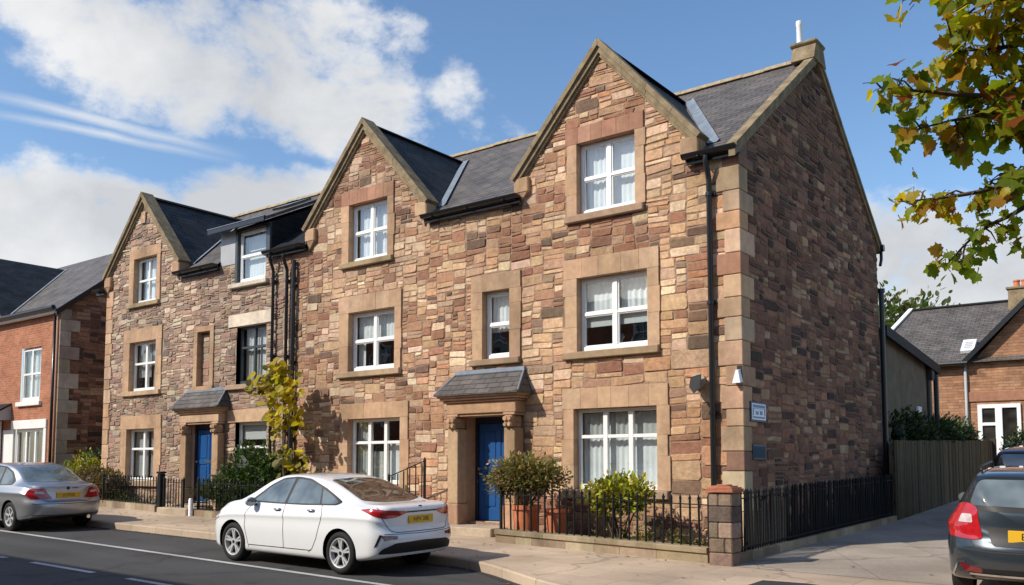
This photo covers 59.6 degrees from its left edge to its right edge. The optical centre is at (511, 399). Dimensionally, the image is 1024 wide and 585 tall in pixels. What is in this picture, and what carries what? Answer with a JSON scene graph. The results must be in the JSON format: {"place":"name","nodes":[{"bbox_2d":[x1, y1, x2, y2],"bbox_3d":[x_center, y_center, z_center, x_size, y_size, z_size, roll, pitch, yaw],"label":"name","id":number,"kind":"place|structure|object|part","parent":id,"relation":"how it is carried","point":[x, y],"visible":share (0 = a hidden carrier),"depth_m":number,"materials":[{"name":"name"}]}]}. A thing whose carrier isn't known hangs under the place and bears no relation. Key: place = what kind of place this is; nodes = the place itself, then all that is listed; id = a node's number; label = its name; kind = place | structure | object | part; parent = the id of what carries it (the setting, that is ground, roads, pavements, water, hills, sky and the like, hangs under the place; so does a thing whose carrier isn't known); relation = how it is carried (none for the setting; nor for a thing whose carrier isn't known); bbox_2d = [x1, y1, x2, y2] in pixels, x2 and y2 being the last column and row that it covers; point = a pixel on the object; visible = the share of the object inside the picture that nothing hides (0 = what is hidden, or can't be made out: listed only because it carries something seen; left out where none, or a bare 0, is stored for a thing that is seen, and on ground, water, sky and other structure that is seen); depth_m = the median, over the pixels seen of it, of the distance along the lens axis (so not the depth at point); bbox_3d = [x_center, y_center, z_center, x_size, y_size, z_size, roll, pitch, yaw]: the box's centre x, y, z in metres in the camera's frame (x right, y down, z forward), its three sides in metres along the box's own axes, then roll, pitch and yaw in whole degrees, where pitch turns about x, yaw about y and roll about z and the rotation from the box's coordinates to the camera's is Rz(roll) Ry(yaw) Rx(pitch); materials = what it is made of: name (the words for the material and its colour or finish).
{"place":"outdoors","nodes":[
{"label":"outdoors","id":0,"kind":"place"},
{"bbox_2d":[0,521,511,584],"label":"road","id":1,"kind":"structure","parent":0,"point":[107,565],"depth_m":13.01,"materials":[{"name":"grey asphalt"}]},
{"bbox_2d":[0,462,99,530],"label":"parked car","id":2,"kind":"object","parent":1,"relation":"on","point":[30,491],"visible":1,"depth_m":18.29,"materials":[{"name":"silver metal"}]},
{"bbox_3d":[-10.819,1.597,18.799,0.589,0.366,0.184,-2,-4,37],"label":"window","id":3,"kind":"part","parent":2,"relation":"part of","materials":[{"name":"grey glass"}]},
{"bbox_3d":[-10.395,1.593,18.472,0.547,0.327,0.169,-2,-4,37],"label":"window","id":4,"kind":"part","parent":2,"relation":"part of","materials":[{"name":"grey glass"}]},
{"bbox_3d":[-9.740,1.563,18.811,0.638,0.308,1.081,-2,-4,37],"label":"rear window","id":5,"kind":"part","parent":2,"relation":"part of","materials":[{"name":"grey glass"}]},
{"bbox_2d":[29,562,93,572],"bbox_3d":[-6.453,2.403,12.820,1.780,0.029,0.100,-3,-5,37],"label":"road marking","id":6,"kind":"object","parent":1,"relation":"on","point":[87,571],"visible":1,"depth_m":12.78,"materials":[{"name":"paint"}]},
{"bbox_2d":[126,578,170,584],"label":"road marking","id":7,"kind":"object","parent":1,"relation":"on","point":[146,581],"visible":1,"depth_m":11.48,"materials":[{"name":"paint"}]},
{"bbox_2d":[0,530,388,584],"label":"road marking","id":8,"kind":"object","parent":1,"relation":"on","point":[207,559],"visible":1,"depth_m":13.54,"materials":[{"name":"paint"}]},
{"bbox_2d":[33,520,519,584],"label":"channel","id":9,"kind":"object","parent":1,"relation":"on","point":[497,578],"visible":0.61,"depth_m":13.31,"materials":[{"name":"concrete"}]},
{"bbox_2d":[37,518,570,584],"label":"kerb","id":10,"kind":"structure","parent":1,"relation":"on","point":[509,573],"depth_m":13.10,"materials":[{"name":"stone"}]},
{"bbox_2d":[215,473,450,574],"bbox_3d":[-2.798,1.771,13.453,4.000,1.330,1.879,-2,-4,37],"label":"parked car","id":11,"kind":"object","parent":1,"relation":"on","point":[344,523],"visible":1,"depth_m":12.54,"materials":[{"name":"white paint"}]},
{"bbox_3d":[-3.506,1.333,13.204,0.771,0.344,0.175,-2,-4,37],"label":"window","id":12,"kind":"part","parent":11,"relation":"part of","materials":[{"name":"grey glass"}]},
{"bbox_3d":[-2.904,1.311,12.744,0.695,0.343,0.176,-2,-4,37],"label":"window","id":13,"kind":"part","parent":11,"relation":"part of","materials":[{"name":"grey glass"}]},
{"bbox_3d":[-2.537,1.349,12.403,0.100,0.197,0.410,4,-6,-44],"label":"window","id":14,"kind":"part","parent":11,"relation":"part of","materials":[{"name":"grey glass"}]},
{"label":"rear window","id":15,"kind":"part","parent":11,"relation":"part of","materials":[{"name":"brown glass"}]},
{"bbox_2d":[0,0,1023,461],"label":"sky","id":16,"kind":"structure","parent":0,"point":[224,107],"materials":[{"name":"blue"}]},
{"bbox_2d":[91,506,940,584],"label":"pavement","id":17,"kind":"structure","parent":0,"point":[574,567],"depth_m":11.96,"materials":[{"name":"beige concrete"}]},
{"bbox_2d":[59,447,101,476],"bbox_3d":[-12.462,2.152,25.775,2.019,1.576,1.150,-3,-5,37],"label":"bush","id":18,"kind":"object","parent":17,"relation":"on","point":[76,465],"visible":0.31,"depth_m":25.45,"materials":[{"name":"green plant"}]},
{"bbox_2d":[74,462,126,499],"bbox_3d":[-11.320,2.404,24.464,2.409,1.370,1.223,-3,-5,37],"label":"hedge","id":19,"kind":"object","parent":17,"relation":"on","point":[93,474],"visible":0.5,"depth_m":24.11,"materials":[{"name":"green plant"}]},
{"bbox_2d":[99,500,156,511],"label":"wall","id":20,"kind":"structure","parent":17,"relation":"on","point":[130,506],"depth_m":22.31,"materials":[{"name":"stone"}]},
{"bbox_2d":[102,472,156,504],"bbox_3d":[-9.633,2.233,22.540,2.966,0.787,0.060,-4,-6,41],"label":"iron railing","id":21,"kind":"object","parent":20,"relation":"on","point":[104,479],"visible":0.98,"depth_m":22.59,"materials":[{"name":"black metal"}]},
{"bbox_2d":[156,471,166,511],"bbox_3d":[-8.428,2.241,21.479,0.180,1.020,0.180,-3,-5,37],"label":"gate post","id":22,"kind":"object","parent":17,"relation":"on","point":[160,477],"visible":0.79,"depth_m":21.42,"materials":[{"name":"metal"}]},
{"bbox_2d":[157,506,205,515],"bbox_3d":[-7.717,2.649,20.895,1.200,0.250,0.560,-3,-5,37],"label":"stone step","id":23,"kind":"object","parent":17,"relation":"on","point":[176,510],"visible":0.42,"depth_m":20.65,"materials":[{"name":"stone"}]},
{"bbox_2d":[162,476,184,507],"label":"iron gate","id":24,"kind":"structure","parent":23,"relation":"on","point":[182,482],"depth_m":21.06,"materials":[{"name":"black metal"}]},
{"bbox_2d":[188,498,192,515],"bbox_3d":[-7.281,2.451,20.275,0.100,0.420,0.100,-3,-5,37],"label":"bollard","id":25,"kind":"object","parent":17,"relation":"on","point":[190,506],"visible":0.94,"depth_m":20.24,"materials":[{"name":"white metal"}]},
{"bbox_2d":[194,509,218,517],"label":"wall","id":26,"kind":"structure","parent":17,"relation":"on","point":[206,513],"depth_m":19.93,"materials":[{"name":"stone"}]},
{"bbox_2d":[197,476,268,511],"bbox_3d":[-5.873,2.082,19.268,3.417,0.815,0.061,-4,-6,41],"label":"iron railing","id":27,"kind":"object","parent":26,"relation":"on","point":[207,483],"visible":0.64,"depth_m":19.78,"materials":[{"name":"black metal"}]},
{"bbox_2d":[388,457,425,498],"bbox_3d":[-2.042,1.780,17.302,1.010,1.316,0.060,-3,-5,37],"label":"iron handrail","id":28,"kind":"object","parent":17,"relation":"on","point":[423,470],"visible":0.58,"depth_m":17.08,"materials":[{"name":"black metal"}]},
{"bbox_2d":[261,20,888,548],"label":"stone house","id":29,"kind":"structure","parent":17,"relation":"on","point":[601,266],"depth_m":16.39,"materials":[{"name":"brown stone"}]},
{"bbox_2d":[339,180,395,269],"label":"window","id":30,"kind":"structure","parent":29,"relation":"in","point":[368,227],"depth_m":19.36,"materials":[{"name":"white paint"}]},
{"bbox_2d":[336,288,401,378],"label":"window","id":31,"kind":"structure","parent":29,"relation":"in","point":[370,340],"depth_m":19.21,"materials":[{"name":"white paint"}]},
{"bbox_2d":[338,400,409,490],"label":"window","id":32,"kind":"structure","parent":29,"relation":"in","point":[377,446],"depth_m":18.96,"materials":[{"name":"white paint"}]},
{"bbox_2d":[475,416,508,521],"bbox_3d":[-0.250,1.325,16.990,1.100,2.068,0.160,-3,-5,37],"label":"door","id":33,"kind":"structure","parent":29,"relation":"in","point":[489,438],"depth_m":17.16,"materials":[{"name":"blue paint"}]},
{"bbox_2d":[469,270,521,366],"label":"window","id":34,"kind":"structure","parent":29,"relation":"in","point":[496,313],"depth_m":17.09,"materials":[{"name":"white paint"}]},
{"bbox_2d":[564,110,645,224],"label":"window","id":35,"kind":"structure","parent":29,"relation":"in","point":[605,177],"depth_m":15.75,"materials":[{"name":"white paint"}]},
{"bbox_2d":[562,246,660,360],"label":"window","id":36,"kind":"structure","parent":29,"relation":"in","point":[612,313],"depth_m":15.55,"materials":[{"name":"white paint"}]},
{"bbox_2d":[561,383,671,499],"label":"window","id":37,"kind":"structure","parent":29,"relation":"in","point":[623,435],"depth_m":15.38,"materials":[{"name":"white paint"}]},
{"bbox_2d":[689,373,705,392],"bbox_3d":[2.898,-0.254,14.160,0.290,0.358,0.290,-3,-5,37],"label":"floodlight","id":38,"kind":"object","parent":29,"relation":"attached to","point":[697,381],"visible":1,"depth_m":14.09,"materials":[{"name":"metal"}]},
{"bbox_2d":[732,365,742,382],"bbox_3d":[3.481,-0.390,13.821,0.140,0.280,0.134,-3,-5,37],"label":"security light","id":39,"kind":"object","parent":29,"relation":"attached to","point":[737,378],"visible":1,"depth_m":13.77,"materials":[{"name":"white plastic"}]},
{"bbox_2d":[749,401,765,422],"bbox_3d":[3.915,0.202,14.226,0.029,0.320,0.640,-3,-5,37],"label":"wall sign","id":40,"kind":"object","parent":29,"relation":"attached to","point":[757,411],"visible":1,"depth_m":14.18,"materials":[{"name":"white metal"}]},
{"bbox_2d":[752,444,765,459],"bbox_3d":[3.926,0.836,14.196,0.025,0.250,0.520,-3,-5,37],"label":"wall plaque","id":41,"kind":"object","parent":29,"relation":"attached to","point":[759,451],"depth_m":14.16,"materials":[{"name":"blue metal"}]},
{"bbox_2d":[494,529,710,562],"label":"wall","id":42,"kind":"structure","parent":17,"relation":"on","point":[670,551],"depth_m":13.38,"materials":[{"name":"stone"}]},
{"bbox_2d":[499,484,709,546],"bbox_3d":[1.277,1.739,13.721,3.994,0.826,0.070,-4,-6,42],"label":"iron railing","id":43,"kind":"object","parent":42,"relation":"on","point":[502,510],"visible":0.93,"depth_m":13.66,"materials":[{"name":"black metal"}]},
{"bbox_2d":[705,484,743,566],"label":"gate pillar","id":44,"kind":"structure","parent":17,"relation":"on","point":[725,525],"depth_m":12.06,"materials":[{"name":"stone"}]},
{"bbox_2d":[749,580,815,584],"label":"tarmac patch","id":45,"kind":"object","parent":17,"relation":"on","point":[764,582],"visible":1,"depth_m":10.46,"materials":[{"name":"grey asphalt"}]},
{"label":"garden bed","id":46,"kind":"structure","parent":17,"relation":"on","visible":0},
{"bbox_2d":[481,449,575,530],"bbox_3d":[0.217,1.597,15.093,1.703,1.520,1.188,-3,-5,37],"label":"potted shrub","id":47,"kind":"object","parent":46,"relation":"on","point":[514,473],"visible":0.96,"depth_m":14.90,"materials":[{"name":"green plant"}]},
{"bbox_2d":[546,508,568,533],"bbox_3d":[0.745,2.085,14.916,0.420,0.520,0.414,-3,-5,37],"label":"plant pot","id":48,"kind":"object","parent":46,"relation":"on","point":[555,520],"visible":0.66,"depth_m":14.77,"materials":[{"name":"ceramic"}]},
{"bbox_2d":[577,463,657,538],"bbox_3d":[1.640,1.676,13.984,1.388,1.366,0.992,-2,-5,25],"label":"shrub","id":49,"kind":"object","parent":46,"relation":"on","point":[632,485],"visible":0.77,"depth_m":13.84,"materials":[{"name":"green plant"}]},
{"bbox_2d":[591,518,707,545],"bbox_3d":[2.067,2.170,13.577,2.212,0.711,0.708,-3,-5,37],"label":"bedding plant","id":50,"kind":"object","parent":46,"relation":"on","point":[675,540],"visible":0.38,"depth_m":13.46,"materials":[{"name":"green plant"}]},
{"bbox_2d":[736,500,1023,584],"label":"lane","id":51,"kind":"structure","parent":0,"point":[913,548],"depth_m":13.10,"materials":[{"name":"concrete"}]},
{"bbox_2d":[741,516,896,561],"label":"wall","id":52,"kind":"structure","parent":51,"relation":"on","point":[775,548],"depth_m":14.63,"materials":[{"name":"stone"}]},
{"bbox_2d":[738,472,893,551],"bbox_3d":[5.558,1.843,15.648,0.105,1.083,8.220,-3,-5,37],"label":"iron railing","id":53,"kind":"object","parent":52,"relation":"on","point":[857,503],"visible":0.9,"depth_m":14.97,"materials":[{"name":"black metal"}]},
{"bbox_2d":[889,439,996,519],"bbox_3d":[11.720,1.942,23.731,0.230,2.066,11.817,-3,-5,37],"label":"timber fence","id":54,"kind":"object","parent":51,"relation":"on","point":[932,475],"visible":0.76,"depth_m":21.64,"materials":[{"name":"brown wood"}]},
{"bbox_2d":[948,461,1023,584],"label":"parked car","id":55,"kind":"object","parent":51,"relation":"on","point":[986,531],"visible":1,"depth_m":9.05,"materials":[{"name":"grey paint"}]},
{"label":"rear window","id":56,"kind":"part","parent":55,"relation":"part of","materials":[{"name":"grey glass"}]},
{"bbox_2d":[991,442,1023,466],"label":"parked car","id":57,"kind":"object","parent":51,"relation":"on","point":[1011,456],"visible":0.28,"depth_m":16.97,"materials":[{"name":"blue paint"}]},
{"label":"rear window","id":58,"kind":"part","parent":57,"relation":"part of","materials":[{"name":"black glass"}]},
{"bbox_2d":[999,426,1023,449],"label":"hedge","id":59,"kind":"object","parent":51,"relation":"on","point":[1019,440],"visible":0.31,"depth_m":30.09,"materials":[{"name":"green plant"}]},
{"bbox_2d":[863,0,1023,284],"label":"maple tree","id":60,"kind":"object","parent":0,"point":[1003,98],"visible":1,"depth_m":4.95,"materials":[{"name":"green plant"}]},
{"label":"garden bed","id":61,"kind":"structure","parent":0,"visible":0},
{"bbox_2d":[102,489,168,503],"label":"weeds","id":62,"kind":"object","parent":61,"relation":"on","point":[137,498],"visible":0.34,"depth_m":22.59,"materials":[{"name":"green plant"}]},
{"bbox_2d":[189,471,223,510],"bbox_3d":[-6.909,2.140,20.786,1.409,1.119,1.064,-3,-5,37],"label":"hedge","id":63,"kind":"object","parent":61,"relation":"on","point":[201,490],"visible":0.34,"depth_m":20.71,"materials":[{"name":"green plant"}]},
{"bbox_2d":[205,438,291,509],"bbox_3d":[-5.832,1.850,20.031,2.508,1.958,1.416,-3,-5,37],"label":"bush","id":64,"kind":"object","parent":61,"relation":"on","point":[247,466],"visible":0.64,"depth_m":19.73,"materials":[{"name":"green plant"}]},
{"bbox_2d":[244,357,318,482],"bbox_3d":[-4.794,0.835,19.134,2.443,3.596,0.854,-3,-5,37],"label":"young tree","id":65,"kind":"object","parent":61,"relation":"on","point":[282,389],"visible":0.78,"depth_m":19.26,"materials":[{"name":"yellow plant"}]},
{"bbox_3d":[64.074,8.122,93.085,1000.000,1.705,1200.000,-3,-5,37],"label":"ground","id":66,"kind":"structure","parent":0,"visible":0},
{"bbox_2d":[0,253,112,464],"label":"brick house","id":67,"kind":"structure","parent":66,"relation":"on","point":[53,322],"depth_m":28.12,"materials":[{"name":"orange brick"}]},
{"bbox_2d":[16,428,42,461],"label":"window","id":68,"kind":"structure","parent":67,"relation":"in","point":[29,442],"depth_m":28.61,"materials":[{"name":"white paint"}]},
{"bbox_2d":[22,346,41,401],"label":"window","id":69,"kind":"structure","parent":67,"relation":"in","point":[32,356],"depth_m":28.39,"materials":[{"name":"white paint"}]},
{"bbox_2d":[81,445,102,464],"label":"hedge","id":70,"kind":"object","parent":66,"relation":"on","point":[97,453],"visible":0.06,"depth_m":26.57,"materials":[{"name":"green plant"}]},
{"bbox_2d":[91,191,492,510],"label":"stone house","id":71,"kind":"structure","parent":66,"relation":"on","point":[195,311],"depth_m":23.20,"materials":[{"name":"brown stone"}]},
{"bbox_2d":[119,414,161,486],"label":"window","id":72,"kind":"structure","parent":71,"relation":"in","point":[140,446],"depth_m":24.39,"materials":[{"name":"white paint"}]},
{"bbox_2d":[120,325,162,396],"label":"window","id":73,"kind":"structure","parent":71,"relation":"in","point":[142,361],"depth_m":24.55,"materials":[{"name":"white paint"}]},
{"bbox_2d":[126,243,161,309],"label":"window","id":74,"kind":"structure","parent":71,"relation":"in","point":[145,262],"depth_m":24.70,"materials":[{"name":"white paint"}]},
{"bbox_2d":[193,424,211,502],"bbox_3d":[-7.573,1.590,22.324,1.100,2.008,0.160,-3,-5,37],"label":"door","id":75,"kind":"structure","parent":71,"relation":"in","point":[203,437],"depth_m":22.49,"materials":[{"name":"blue paint"}]},
{"bbox_2d":[191,324,214,390],"bbox_3d":[-7.722,-1.037,22.619,0.898,1.630,0.262,-3,-5,37],"label":"blind window","id":76,"kind":"structure","parent":71,"relation":"in","point":[203,345],"depth_m":22.70,"materials":[{"name":"stone"}]},
{"bbox_2d":[225,309,270,390],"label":"window","id":77,"kind":"structure","parent":71,"relation":"in","point":[253,337],"depth_m":21.64,"materials":[{"name":"grey paint"}]},
{"bbox_2d":[227,408,272,453],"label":"window","id":78,"kind":"structure","parent":71,"relation":"in","point":[251,429],"depth_m":21.47,"materials":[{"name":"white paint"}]},
{"bbox_2d":[240,227,265,281],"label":"window","id":79,"kind":"structure","parent":71,"relation":"in","point":[252,265],"depth_m":21.87,"materials":[{"name":"white paint"}]},
{"bbox_2d":[879,325,940,486],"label":"wing","id":80,"kind":"structure","parent":66,"relation":"on","point":[912,371],"depth_m":22.16,"materials":[{"name":"grey paint"}]},
{"bbox_2d":[877,275,959,327],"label":"broadleaf tree","id":81,"kind":"object","parent":66,"relation":"on","point":[892,311],"visible":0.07,"depth_m":47.68,"materials":[{"name":"green plant"}]},
{"bbox_2d":[888,405,986,444],"bbox_3d":[11.474,1.536,24.632,1.747,2.751,10.750,-3,-5,37],"label":"hedge","id":82,"kind":"object","parent":66,"relation":"on","point":[911,428],"visible":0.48,"depth_m":22.65,"materials":[{"name":"green plant"}]},
{"bbox_2d":[891,279,1023,453],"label":"brick house","id":83,"kind":"structure","parent":66,"relation":"on","point":[975,351],"depth_m":31.94,"materials":[{"name":"orange brick"}]},
{"bbox_2d":[977,403,1021,453],"bbox_3d":[17.004,1.282,31.174,1.340,2.250,0.120,-3,-5,37],"label":"window","id":84,"kind":"structure","parent":83,"relation":"in","point":[995,421],"depth_m":31.16,"materials":[{"name":"white paint"}]}
]}

